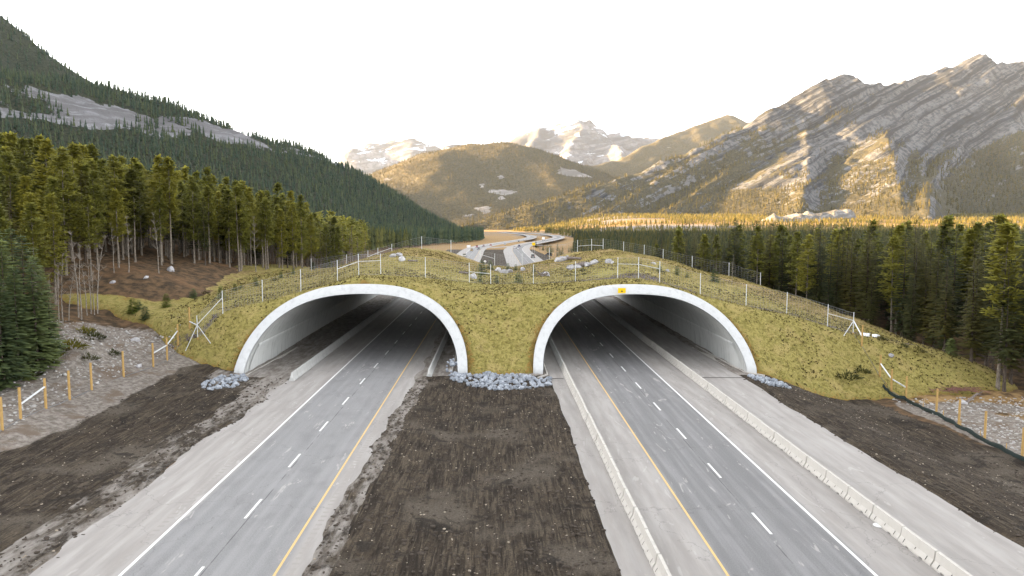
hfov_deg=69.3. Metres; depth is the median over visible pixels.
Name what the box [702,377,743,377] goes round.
drain joint
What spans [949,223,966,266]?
pine tree
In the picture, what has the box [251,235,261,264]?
spruce tree
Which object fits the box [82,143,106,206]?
pine tree
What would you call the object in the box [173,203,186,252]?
pine tree
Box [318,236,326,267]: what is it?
spruce tree
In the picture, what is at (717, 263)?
spruce tree
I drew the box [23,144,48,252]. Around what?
pine tree
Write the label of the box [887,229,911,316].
spruce tree
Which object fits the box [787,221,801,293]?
spruce tree
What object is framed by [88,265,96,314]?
bare tree
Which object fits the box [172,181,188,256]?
pine tree
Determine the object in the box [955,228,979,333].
pine tree
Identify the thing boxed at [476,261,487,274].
young tree
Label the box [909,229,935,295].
spruce tree
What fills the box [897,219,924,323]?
spruce tree
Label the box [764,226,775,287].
spruce tree
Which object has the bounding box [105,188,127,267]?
pine tree
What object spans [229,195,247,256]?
pine tree
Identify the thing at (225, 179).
pine tree
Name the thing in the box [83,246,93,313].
bare tree
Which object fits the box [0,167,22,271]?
pine tree
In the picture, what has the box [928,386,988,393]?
brush pile
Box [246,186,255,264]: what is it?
pine tree
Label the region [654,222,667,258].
spruce tree
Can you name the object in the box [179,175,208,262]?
pine tree
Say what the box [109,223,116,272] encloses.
bare tree
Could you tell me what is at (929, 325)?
spruce tree
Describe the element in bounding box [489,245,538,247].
road crossover
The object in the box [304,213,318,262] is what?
pine tree
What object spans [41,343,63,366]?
young tree
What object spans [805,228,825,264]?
pine tree
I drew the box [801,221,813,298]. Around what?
spruce tree
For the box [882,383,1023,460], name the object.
silt barrier
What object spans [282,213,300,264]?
pine tree
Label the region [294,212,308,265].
pine tree
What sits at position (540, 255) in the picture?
wildlife fence
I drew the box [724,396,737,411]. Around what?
concrete barrier
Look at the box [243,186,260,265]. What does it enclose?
pine tree
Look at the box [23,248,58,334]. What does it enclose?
spruce tree
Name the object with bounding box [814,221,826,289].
spruce tree
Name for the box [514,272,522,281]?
young tree
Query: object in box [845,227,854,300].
pine tree
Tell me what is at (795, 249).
pine tree
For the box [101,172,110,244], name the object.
pine tree
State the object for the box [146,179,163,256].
pine tree
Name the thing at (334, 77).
sky
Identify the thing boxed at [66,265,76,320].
bare tree
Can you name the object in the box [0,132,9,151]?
pine tree
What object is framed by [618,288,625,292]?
clearance sign
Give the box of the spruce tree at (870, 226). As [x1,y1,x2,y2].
[855,224,882,322]
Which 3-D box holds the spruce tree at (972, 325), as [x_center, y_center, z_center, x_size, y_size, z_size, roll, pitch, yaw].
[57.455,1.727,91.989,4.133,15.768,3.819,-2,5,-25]
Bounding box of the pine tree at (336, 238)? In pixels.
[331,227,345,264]
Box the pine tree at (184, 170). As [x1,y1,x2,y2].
[175,165,194,254]
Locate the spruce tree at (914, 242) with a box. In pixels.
[907,224,924,297]
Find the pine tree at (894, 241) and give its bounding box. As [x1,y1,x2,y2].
[874,235,910,332]
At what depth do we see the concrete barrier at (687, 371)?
82.45 m
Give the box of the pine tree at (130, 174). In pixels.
[119,168,147,261]
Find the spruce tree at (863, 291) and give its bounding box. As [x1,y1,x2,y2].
[854,238,877,320]
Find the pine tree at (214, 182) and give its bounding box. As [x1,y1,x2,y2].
[203,173,221,261]
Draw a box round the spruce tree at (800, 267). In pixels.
[793,235,805,295]
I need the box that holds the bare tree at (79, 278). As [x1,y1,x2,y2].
[70,244,83,319]
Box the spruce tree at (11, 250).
[0,193,23,294]
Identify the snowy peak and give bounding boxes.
[339,138,440,175]
[441,119,658,165]
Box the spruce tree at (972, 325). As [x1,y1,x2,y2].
[956,240,987,361]
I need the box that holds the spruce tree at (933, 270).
[917,229,946,332]
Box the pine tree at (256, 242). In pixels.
[247,206,261,256]
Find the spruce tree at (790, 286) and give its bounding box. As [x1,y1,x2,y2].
[784,238,800,295]
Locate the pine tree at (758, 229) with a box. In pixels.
[745,226,767,283]
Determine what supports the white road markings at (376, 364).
on the road at (740, 539)
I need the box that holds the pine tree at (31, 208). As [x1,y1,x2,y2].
[13,202,52,307]
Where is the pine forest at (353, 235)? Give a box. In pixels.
[30,158,370,267]
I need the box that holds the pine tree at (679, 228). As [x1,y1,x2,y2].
[671,225,686,263]
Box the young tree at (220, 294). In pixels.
[215,286,225,298]
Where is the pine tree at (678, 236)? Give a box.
[672,228,684,263]
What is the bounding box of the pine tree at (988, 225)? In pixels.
[983,221,992,240]
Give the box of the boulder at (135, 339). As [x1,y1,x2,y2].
[130,337,139,341]
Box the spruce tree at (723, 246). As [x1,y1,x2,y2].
[720,236,727,273]
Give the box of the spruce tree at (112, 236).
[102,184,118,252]
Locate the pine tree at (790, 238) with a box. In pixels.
[776,235,796,289]
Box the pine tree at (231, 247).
[220,191,233,264]
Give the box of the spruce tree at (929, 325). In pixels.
[917,252,944,347]
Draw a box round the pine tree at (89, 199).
[74,195,102,280]
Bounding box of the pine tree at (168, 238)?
[158,170,178,259]
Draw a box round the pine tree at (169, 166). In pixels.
[155,156,184,263]
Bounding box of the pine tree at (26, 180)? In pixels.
[12,175,42,273]
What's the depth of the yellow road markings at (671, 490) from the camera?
48.40 m
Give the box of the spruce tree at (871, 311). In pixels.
[860,277,882,326]
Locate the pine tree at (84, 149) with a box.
[72,143,92,250]
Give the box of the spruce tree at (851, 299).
[838,228,863,319]
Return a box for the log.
[565,255,581,259]
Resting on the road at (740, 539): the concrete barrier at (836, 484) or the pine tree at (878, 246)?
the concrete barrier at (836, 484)
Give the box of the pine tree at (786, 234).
[781,226,792,288]
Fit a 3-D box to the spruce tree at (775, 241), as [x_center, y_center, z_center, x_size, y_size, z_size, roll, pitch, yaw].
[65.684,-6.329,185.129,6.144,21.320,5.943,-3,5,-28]
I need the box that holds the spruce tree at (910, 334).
[900,271,920,341]
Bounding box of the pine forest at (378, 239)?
[196,224,411,255]
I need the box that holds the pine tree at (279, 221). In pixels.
[274,208,288,268]
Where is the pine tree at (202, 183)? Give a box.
[198,179,205,257]
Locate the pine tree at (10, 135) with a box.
[1,131,22,227]
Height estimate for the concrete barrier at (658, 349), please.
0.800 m
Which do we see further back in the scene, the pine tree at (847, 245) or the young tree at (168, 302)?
the pine tree at (847, 245)
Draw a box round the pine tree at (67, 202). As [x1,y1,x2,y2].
[58,153,79,250]
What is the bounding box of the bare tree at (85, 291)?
[80,258,89,315]
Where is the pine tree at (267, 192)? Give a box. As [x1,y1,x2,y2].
[263,190,273,261]
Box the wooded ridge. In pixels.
[586,115,747,178]
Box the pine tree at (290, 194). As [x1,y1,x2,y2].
[284,191,302,265]
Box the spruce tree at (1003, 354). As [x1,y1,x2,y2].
[982,258,1023,391]
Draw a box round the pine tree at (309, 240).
[302,214,310,266]
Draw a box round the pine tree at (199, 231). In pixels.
[191,191,207,259]
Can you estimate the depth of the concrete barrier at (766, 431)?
58.47 m
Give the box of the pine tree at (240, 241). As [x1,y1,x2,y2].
[232,203,252,270]
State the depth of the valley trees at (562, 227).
2232.52 m
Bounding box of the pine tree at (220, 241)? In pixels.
[212,190,221,262]
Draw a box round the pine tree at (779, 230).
[767,225,792,290]
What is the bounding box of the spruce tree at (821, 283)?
[817,238,827,303]
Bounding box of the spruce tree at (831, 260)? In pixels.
[818,231,842,309]
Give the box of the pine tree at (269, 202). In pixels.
[258,197,275,268]
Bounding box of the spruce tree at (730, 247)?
[722,221,744,274]
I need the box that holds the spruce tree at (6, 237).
[0,228,37,326]
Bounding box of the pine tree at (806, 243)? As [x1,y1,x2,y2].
[795,234,820,298]
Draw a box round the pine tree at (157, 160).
[144,154,176,261]
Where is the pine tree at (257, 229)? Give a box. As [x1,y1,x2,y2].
[253,195,266,263]
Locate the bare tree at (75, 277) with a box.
[66,232,82,317]
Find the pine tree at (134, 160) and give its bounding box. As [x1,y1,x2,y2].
[129,157,148,249]
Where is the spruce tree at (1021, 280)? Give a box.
[1015,251,1023,350]
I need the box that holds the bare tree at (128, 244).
[124,216,132,271]
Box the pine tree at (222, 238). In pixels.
[218,183,223,258]
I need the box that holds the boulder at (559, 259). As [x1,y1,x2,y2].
[554,257,563,261]
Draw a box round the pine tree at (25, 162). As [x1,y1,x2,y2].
[17,150,30,188]
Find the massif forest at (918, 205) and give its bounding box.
[462,76,1023,228]
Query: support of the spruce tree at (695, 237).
on the ground
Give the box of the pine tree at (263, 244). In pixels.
[255,202,269,264]
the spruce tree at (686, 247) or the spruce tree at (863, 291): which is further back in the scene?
the spruce tree at (686, 247)
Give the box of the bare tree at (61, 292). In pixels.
[56,253,67,323]
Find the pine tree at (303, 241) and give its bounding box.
[294,201,308,265]
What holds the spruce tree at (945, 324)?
on the earth cover
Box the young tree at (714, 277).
[709,270,720,282]
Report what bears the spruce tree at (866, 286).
on the ground
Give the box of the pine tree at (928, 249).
[917,245,937,332]
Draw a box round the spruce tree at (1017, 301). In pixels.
[1007,258,1023,358]
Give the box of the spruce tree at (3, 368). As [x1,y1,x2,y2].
[0,359,10,374]
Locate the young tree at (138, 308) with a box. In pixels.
[133,300,142,309]
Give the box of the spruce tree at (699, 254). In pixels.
[693,240,705,269]
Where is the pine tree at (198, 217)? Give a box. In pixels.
[185,185,205,259]
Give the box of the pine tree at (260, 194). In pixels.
[252,190,272,267]
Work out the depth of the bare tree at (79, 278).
89.93 m
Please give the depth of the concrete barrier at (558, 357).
95.16 m
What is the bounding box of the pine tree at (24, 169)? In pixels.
[15,160,36,225]
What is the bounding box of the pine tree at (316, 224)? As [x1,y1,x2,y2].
[308,213,322,267]
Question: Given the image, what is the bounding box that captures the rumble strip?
[107,334,431,575]
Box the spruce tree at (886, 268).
[878,229,899,318]
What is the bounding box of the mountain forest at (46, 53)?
[0,12,94,84]
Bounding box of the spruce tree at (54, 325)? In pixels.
[37,284,69,353]
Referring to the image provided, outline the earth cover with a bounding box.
[59,248,1017,400]
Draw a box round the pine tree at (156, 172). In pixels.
[145,165,162,221]
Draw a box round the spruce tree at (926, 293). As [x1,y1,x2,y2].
[918,257,938,338]
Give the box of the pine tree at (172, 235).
[171,187,178,252]
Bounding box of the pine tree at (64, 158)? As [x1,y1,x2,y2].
[41,146,87,275]
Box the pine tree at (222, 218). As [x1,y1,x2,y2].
[210,191,226,262]
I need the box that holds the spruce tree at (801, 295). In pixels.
[798,233,812,297]
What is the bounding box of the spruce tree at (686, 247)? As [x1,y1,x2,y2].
[682,245,690,266]
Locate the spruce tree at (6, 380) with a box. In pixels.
[0,279,32,390]
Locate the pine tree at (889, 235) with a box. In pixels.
[882,229,896,257]
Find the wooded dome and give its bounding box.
[370,142,616,229]
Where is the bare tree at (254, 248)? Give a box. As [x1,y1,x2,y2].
[251,217,258,271]
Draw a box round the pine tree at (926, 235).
[918,231,932,274]
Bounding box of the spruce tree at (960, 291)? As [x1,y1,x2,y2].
[952,244,967,326]
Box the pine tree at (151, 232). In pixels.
[143,208,152,247]
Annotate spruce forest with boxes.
[343,223,484,246]
[579,232,1023,276]
[625,232,1021,295]
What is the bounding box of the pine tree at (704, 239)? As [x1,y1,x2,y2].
[694,234,711,271]
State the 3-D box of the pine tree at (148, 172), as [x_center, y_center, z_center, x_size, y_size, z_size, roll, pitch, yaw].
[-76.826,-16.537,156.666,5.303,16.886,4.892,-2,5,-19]
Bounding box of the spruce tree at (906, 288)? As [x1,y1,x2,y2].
[897,246,913,328]
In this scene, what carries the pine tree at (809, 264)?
on the ground
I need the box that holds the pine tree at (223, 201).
[218,189,235,267]
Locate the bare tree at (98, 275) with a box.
[91,235,106,313]
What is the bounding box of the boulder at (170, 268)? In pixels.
[167,266,174,271]
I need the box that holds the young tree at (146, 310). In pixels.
[138,306,149,320]
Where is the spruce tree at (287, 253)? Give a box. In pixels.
[281,205,292,267]
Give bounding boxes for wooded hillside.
[0,75,436,226]
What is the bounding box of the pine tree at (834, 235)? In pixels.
[821,229,844,292]
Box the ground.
[0,216,1023,575]
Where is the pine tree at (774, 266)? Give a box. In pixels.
[764,243,784,288]
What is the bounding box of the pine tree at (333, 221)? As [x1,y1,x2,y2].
[325,217,343,265]
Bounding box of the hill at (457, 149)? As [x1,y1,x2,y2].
[366,140,615,228]
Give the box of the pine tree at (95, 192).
[81,170,109,269]
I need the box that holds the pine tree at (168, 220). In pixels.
[149,177,181,257]
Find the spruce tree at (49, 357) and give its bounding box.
[14,255,65,371]
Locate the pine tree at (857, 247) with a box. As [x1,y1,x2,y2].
[846,239,865,313]
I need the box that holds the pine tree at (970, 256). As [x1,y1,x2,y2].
[953,228,981,329]
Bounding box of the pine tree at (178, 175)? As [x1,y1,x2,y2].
[172,171,181,253]
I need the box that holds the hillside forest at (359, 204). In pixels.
[0,66,459,228]
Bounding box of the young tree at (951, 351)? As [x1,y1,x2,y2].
[943,338,961,356]
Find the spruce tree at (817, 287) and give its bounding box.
[807,247,825,302]
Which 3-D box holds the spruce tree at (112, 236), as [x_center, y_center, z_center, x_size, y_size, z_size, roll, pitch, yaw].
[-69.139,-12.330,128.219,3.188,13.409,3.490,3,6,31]
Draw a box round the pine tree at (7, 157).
[0,151,25,260]
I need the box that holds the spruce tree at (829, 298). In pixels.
[820,261,835,309]
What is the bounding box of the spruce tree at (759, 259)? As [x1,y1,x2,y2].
[749,219,767,285]
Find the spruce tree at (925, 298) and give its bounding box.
[914,251,938,344]
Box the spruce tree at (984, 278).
[966,231,1002,359]
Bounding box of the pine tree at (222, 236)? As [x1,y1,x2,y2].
[214,186,233,263]
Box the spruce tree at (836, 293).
[826,252,843,312]
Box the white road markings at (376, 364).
[118,234,877,575]
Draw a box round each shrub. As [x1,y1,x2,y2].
[10,368,43,378]
[61,338,91,350]
[76,325,95,333]
[81,329,106,339]
[81,351,101,360]
[110,349,120,355]
[835,369,863,380]
[854,365,872,373]
[913,346,927,352]
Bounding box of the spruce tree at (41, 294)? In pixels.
[30,269,66,344]
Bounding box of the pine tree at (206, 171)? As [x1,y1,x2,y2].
[194,167,221,260]
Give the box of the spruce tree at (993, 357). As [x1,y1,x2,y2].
[980,270,1002,369]
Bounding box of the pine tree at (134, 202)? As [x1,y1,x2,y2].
[110,164,140,255]
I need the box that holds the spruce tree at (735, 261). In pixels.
[728,228,743,278]
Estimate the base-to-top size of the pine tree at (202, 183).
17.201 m
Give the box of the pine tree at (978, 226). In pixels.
[958,222,984,301]
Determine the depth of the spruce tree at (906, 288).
136.68 m
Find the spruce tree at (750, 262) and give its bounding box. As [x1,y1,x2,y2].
[740,231,759,281]
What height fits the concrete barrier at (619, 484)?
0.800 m
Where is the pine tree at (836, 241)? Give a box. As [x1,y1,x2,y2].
[824,234,850,283]
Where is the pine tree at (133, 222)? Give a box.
[124,166,146,253]
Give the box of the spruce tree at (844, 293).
[833,222,856,312]
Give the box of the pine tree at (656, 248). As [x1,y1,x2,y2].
[652,244,662,256]
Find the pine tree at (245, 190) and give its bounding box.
[233,180,252,264]
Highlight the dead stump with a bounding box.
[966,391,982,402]
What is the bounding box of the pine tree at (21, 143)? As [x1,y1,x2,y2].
[12,137,32,190]
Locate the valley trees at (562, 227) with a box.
[511,212,1023,235]
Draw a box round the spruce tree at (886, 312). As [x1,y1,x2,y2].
[879,261,898,328]
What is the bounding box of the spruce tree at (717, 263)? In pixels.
[712,239,722,273]
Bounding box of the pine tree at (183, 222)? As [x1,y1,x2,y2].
[176,184,189,255]
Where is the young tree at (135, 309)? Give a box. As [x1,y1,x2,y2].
[124,298,138,313]
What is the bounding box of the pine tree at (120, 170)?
[95,154,135,262]
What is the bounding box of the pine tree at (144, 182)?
[136,162,150,247]
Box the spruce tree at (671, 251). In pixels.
[667,238,676,260]
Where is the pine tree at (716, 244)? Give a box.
[709,234,723,267]
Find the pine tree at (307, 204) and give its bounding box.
[303,202,312,259]
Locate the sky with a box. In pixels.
[0,0,1023,162]
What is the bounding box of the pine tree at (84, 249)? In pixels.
[76,171,94,260]
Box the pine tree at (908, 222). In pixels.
[890,220,920,286]
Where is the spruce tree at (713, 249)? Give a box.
[705,232,722,272]
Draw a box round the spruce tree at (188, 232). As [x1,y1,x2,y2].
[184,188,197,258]
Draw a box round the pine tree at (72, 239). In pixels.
[58,162,85,261]
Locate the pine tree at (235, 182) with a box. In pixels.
[230,180,238,259]
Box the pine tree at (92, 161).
[83,158,106,251]
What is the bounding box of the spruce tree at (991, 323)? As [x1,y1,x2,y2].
[978,249,1023,374]
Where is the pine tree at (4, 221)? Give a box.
[0,203,19,291]
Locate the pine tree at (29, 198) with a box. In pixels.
[18,192,45,289]
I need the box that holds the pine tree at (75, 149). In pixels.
[60,141,96,258]
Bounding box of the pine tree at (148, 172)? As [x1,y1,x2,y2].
[142,170,152,247]
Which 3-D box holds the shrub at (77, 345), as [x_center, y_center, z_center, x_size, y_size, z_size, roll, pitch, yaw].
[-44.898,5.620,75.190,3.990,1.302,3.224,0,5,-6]
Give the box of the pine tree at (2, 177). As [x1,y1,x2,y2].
[0,153,19,224]
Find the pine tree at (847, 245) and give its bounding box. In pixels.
[844,231,852,280]
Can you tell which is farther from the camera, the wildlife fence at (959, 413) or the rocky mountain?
the rocky mountain
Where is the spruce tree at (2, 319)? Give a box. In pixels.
[0,290,11,357]
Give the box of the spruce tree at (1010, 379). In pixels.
[995,255,1023,384]
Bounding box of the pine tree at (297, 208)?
[287,202,306,266]
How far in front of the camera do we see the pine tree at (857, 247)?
160.47 m
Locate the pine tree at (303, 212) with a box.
[293,194,310,267]
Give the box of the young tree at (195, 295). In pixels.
[189,288,197,297]
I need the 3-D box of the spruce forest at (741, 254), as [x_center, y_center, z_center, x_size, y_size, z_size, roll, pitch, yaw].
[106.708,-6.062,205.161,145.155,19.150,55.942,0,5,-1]
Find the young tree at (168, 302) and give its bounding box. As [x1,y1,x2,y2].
[161,294,171,307]
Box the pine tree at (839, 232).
[831,227,850,295]
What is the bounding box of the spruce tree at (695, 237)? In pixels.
[687,231,697,266]
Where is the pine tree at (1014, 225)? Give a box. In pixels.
[1001,223,1023,283]
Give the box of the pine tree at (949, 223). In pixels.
[931,214,965,326]
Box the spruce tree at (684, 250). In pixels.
[680,223,693,267]
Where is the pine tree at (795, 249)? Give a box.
[784,231,808,295]
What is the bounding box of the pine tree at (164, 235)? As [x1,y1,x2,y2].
[154,180,178,255]
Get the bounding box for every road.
[29,232,536,575]
[503,232,1023,575]
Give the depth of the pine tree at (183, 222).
145.22 m
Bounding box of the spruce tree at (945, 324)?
[930,269,961,350]
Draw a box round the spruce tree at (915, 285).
[901,227,930,341]
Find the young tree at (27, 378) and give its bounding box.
[19,367,35,380]
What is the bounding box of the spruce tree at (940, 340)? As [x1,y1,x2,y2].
[929,245,960,350]
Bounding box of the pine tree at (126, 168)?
[118,166,141,256]
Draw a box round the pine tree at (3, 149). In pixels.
[0,146,13,204]
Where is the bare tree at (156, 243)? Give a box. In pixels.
[152,213,162,272]
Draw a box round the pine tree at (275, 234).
[270,201,283,263]
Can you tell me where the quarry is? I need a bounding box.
[761,209,857,221]
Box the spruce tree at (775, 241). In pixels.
[765,222,778,288]
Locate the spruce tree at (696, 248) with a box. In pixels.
[689,226,702,268]
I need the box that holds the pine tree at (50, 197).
[34,192,69,304]
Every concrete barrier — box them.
[289,297,400,380]
[427,330,449,376]
[548,335,563,367]
[563,367,567,377]
[565,372,570,383]
[568,377,573,390]
[571,383,576,397]
[574,390,580,404]
[578,397,584,411]
[581,405,588,421]
[585,413,594,430]
[590,423,598,442]
[591,299,643,339]
[595,433,605,453]
[600,445,611,466]
[606,458,618,481]
[613,472,625,500]
[621,488,635,519]
[630,507,647,541]
[640,529,659,568]
[642,335,647,342]
[646,338,651,346]
[651,341,657,349]
[653,554,671,575]
[655,345,662,353]
[660,349,666,357]
[665,352,673,362]
[671,357,678,367]
[677,361,685,371]
[683,366,692,377]
[690,371,700,383]
[698,377,708,389]
[706,383,717,395]
[714,389,726,403]
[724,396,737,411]
[734,404,748,420]
[746,412,762,430]
[758,422,775,441]
[772,432,790,453]
[787,443,808,466]
[804,456,827,481]
[824,470,850,498]
[845,487,875,517]
[870,505,904,539]
[898,527,937,565]
[931,551,972,575]
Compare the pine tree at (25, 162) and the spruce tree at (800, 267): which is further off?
the spruce tree at (800, 267)
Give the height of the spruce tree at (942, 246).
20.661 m
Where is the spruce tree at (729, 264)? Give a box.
[723,240,736,275]
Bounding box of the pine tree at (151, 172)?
[145,171,157,248]
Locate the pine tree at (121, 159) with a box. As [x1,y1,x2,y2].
[117,155,132,248]
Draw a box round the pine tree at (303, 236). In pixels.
[294,206,308,258]
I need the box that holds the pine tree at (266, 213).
[255,197,274,269]
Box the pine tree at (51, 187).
[41,175,73,287]
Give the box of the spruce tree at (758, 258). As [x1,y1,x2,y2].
[745,224,763,285]
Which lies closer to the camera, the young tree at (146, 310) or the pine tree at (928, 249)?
the young tree at (146, 310)
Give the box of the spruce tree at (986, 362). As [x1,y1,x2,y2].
[965,219,1003,366]
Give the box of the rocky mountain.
[462,53,1023,229]
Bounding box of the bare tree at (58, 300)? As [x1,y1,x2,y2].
[54,263,63,326]
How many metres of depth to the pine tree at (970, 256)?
139.63 m
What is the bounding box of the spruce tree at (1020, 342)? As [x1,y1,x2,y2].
[1008,272,1023,381]
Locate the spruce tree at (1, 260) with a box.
[0,238,29,364]
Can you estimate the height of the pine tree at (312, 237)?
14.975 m
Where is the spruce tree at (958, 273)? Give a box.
[937,225,968,337]
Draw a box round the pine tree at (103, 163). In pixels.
[95,158,112,251]
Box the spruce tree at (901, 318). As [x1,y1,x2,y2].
[887,228,918,336]
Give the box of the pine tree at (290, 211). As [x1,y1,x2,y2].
[283,202,301,269]
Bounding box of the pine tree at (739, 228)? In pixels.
[727,224,748,278]
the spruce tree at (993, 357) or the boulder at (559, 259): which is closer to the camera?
the spruce tree at (993, 357)
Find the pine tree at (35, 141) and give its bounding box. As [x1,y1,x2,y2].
[30,134,51,239]
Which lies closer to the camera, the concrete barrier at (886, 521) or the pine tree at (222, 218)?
the concrete barrier at (886, 521)
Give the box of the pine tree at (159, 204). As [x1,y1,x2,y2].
[149,188,170,264]
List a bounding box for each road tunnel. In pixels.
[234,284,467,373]
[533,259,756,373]
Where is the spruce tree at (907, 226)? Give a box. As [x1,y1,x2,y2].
[895,224,913,303]
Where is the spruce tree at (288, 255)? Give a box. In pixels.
[283,215,291,265]
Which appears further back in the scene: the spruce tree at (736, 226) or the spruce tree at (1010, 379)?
the spruce tree at (736, 226)
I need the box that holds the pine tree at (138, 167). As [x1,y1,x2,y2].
[130,161,150,254]
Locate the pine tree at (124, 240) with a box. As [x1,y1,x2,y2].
[117,178,128,253]
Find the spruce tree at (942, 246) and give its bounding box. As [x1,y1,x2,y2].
[926,224,960,337]
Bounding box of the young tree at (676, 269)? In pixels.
[675,266,680,274]
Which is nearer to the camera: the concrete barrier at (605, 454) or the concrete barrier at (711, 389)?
the concrete barrier at (605, 454)
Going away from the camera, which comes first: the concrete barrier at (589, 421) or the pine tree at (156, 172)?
the concrete barrier at (589, 421)
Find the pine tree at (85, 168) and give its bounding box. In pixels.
[76,162,100,258]
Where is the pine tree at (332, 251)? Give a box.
[329,226,339,265]
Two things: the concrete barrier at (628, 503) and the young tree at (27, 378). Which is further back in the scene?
the young tree at (27, 378)
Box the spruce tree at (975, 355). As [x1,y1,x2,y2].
[957,252,990,361]
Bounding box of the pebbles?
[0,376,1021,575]
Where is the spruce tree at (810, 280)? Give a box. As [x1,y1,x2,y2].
[802,242,823,300]
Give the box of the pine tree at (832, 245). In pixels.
[825,239,844,302]
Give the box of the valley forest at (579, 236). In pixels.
[571,228,1023,251]
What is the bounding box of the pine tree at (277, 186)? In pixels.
[269,181,290,265]
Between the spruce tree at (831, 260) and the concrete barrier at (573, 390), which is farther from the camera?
the spruce tree at (831, 260)
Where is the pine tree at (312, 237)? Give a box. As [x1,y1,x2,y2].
[305,216,318,261]
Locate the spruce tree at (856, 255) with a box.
[849,228,866,307]
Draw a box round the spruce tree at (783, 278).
[773,228,791,292]
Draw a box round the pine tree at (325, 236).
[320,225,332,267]
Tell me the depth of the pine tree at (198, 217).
133.23 m
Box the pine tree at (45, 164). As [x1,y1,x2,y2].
[31,144,66,253]
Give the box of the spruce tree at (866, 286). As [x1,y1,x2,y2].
[853,233,882,319]
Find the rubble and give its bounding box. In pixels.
[1,320,1023,449]
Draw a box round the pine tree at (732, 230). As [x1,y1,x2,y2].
[725,228,738,263]
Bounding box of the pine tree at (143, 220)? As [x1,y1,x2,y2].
[137,191,147,241]
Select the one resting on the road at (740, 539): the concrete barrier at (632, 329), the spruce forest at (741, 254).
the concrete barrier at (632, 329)
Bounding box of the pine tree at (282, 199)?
[273,193,287,264]
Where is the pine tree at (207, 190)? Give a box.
[198,185,217,262]
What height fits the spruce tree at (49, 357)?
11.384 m
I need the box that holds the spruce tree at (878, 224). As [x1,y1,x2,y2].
[863,222,884,314]
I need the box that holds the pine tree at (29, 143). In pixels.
[23,137,33,160]
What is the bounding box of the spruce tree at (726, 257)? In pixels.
[718,224,733,274]
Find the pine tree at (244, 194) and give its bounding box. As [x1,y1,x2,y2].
[228,183,254,268]
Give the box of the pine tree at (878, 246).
[852,219,887,322]
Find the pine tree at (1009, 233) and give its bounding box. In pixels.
[979,221,1023,389]
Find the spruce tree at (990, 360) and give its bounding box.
[977,229,1011,362]
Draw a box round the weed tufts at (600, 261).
[169,248,1007,398]
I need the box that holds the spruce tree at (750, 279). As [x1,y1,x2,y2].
[744,234,759,284]
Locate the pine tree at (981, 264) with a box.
[967,237,998,342]
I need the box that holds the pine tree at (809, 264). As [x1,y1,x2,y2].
[802,242,818,294]
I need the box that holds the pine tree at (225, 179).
[219,176,233,262]
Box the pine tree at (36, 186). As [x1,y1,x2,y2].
[29,162,45,239]
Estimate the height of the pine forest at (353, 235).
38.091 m
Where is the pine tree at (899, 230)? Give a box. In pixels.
[883,223,913,334]
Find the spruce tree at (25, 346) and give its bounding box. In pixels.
[0,265,44,380]
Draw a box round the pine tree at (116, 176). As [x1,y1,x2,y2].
[108,169,133,259]
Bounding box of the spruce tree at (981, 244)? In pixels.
[964,225,996,355]
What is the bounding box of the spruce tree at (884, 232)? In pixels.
[878,231,887,309]
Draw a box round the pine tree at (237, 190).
[224,185,252,271]
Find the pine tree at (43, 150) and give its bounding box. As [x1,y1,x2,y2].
[29,137,65,259]
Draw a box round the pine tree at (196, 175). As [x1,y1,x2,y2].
[189,170,205,252]
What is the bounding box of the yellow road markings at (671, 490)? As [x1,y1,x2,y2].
[273,239,728,575]
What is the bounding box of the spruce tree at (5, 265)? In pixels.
[0,231,21,315]
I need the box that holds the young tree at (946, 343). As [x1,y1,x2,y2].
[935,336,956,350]
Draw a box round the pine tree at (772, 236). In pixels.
[761,235,773,284]
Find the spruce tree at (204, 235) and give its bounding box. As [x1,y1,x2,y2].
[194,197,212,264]
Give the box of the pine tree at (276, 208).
[269,204,286,267]
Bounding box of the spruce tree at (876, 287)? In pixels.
[865,255,886,324]
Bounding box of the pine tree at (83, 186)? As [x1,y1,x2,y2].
[77,160,101,245]
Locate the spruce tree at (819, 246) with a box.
[805,227,827,302]
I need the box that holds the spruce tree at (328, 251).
[325,228,333,266]
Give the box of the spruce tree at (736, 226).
[726,218,743,277]
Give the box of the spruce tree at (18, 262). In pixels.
[2,234,56,357]
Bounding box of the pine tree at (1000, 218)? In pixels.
[980,213,1018,294]
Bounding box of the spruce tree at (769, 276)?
[757,223,778,287]
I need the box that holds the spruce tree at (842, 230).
[831,228,848,312]
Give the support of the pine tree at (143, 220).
on the ground
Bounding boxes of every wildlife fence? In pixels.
[0,307,198,431]
[185,254,853,350]
[311,236,760,284]
[852,320,1023,455]
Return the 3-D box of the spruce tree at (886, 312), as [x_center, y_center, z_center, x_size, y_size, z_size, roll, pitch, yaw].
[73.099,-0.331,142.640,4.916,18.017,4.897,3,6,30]
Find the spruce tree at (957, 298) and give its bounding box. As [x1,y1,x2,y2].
[947,257,966,337]

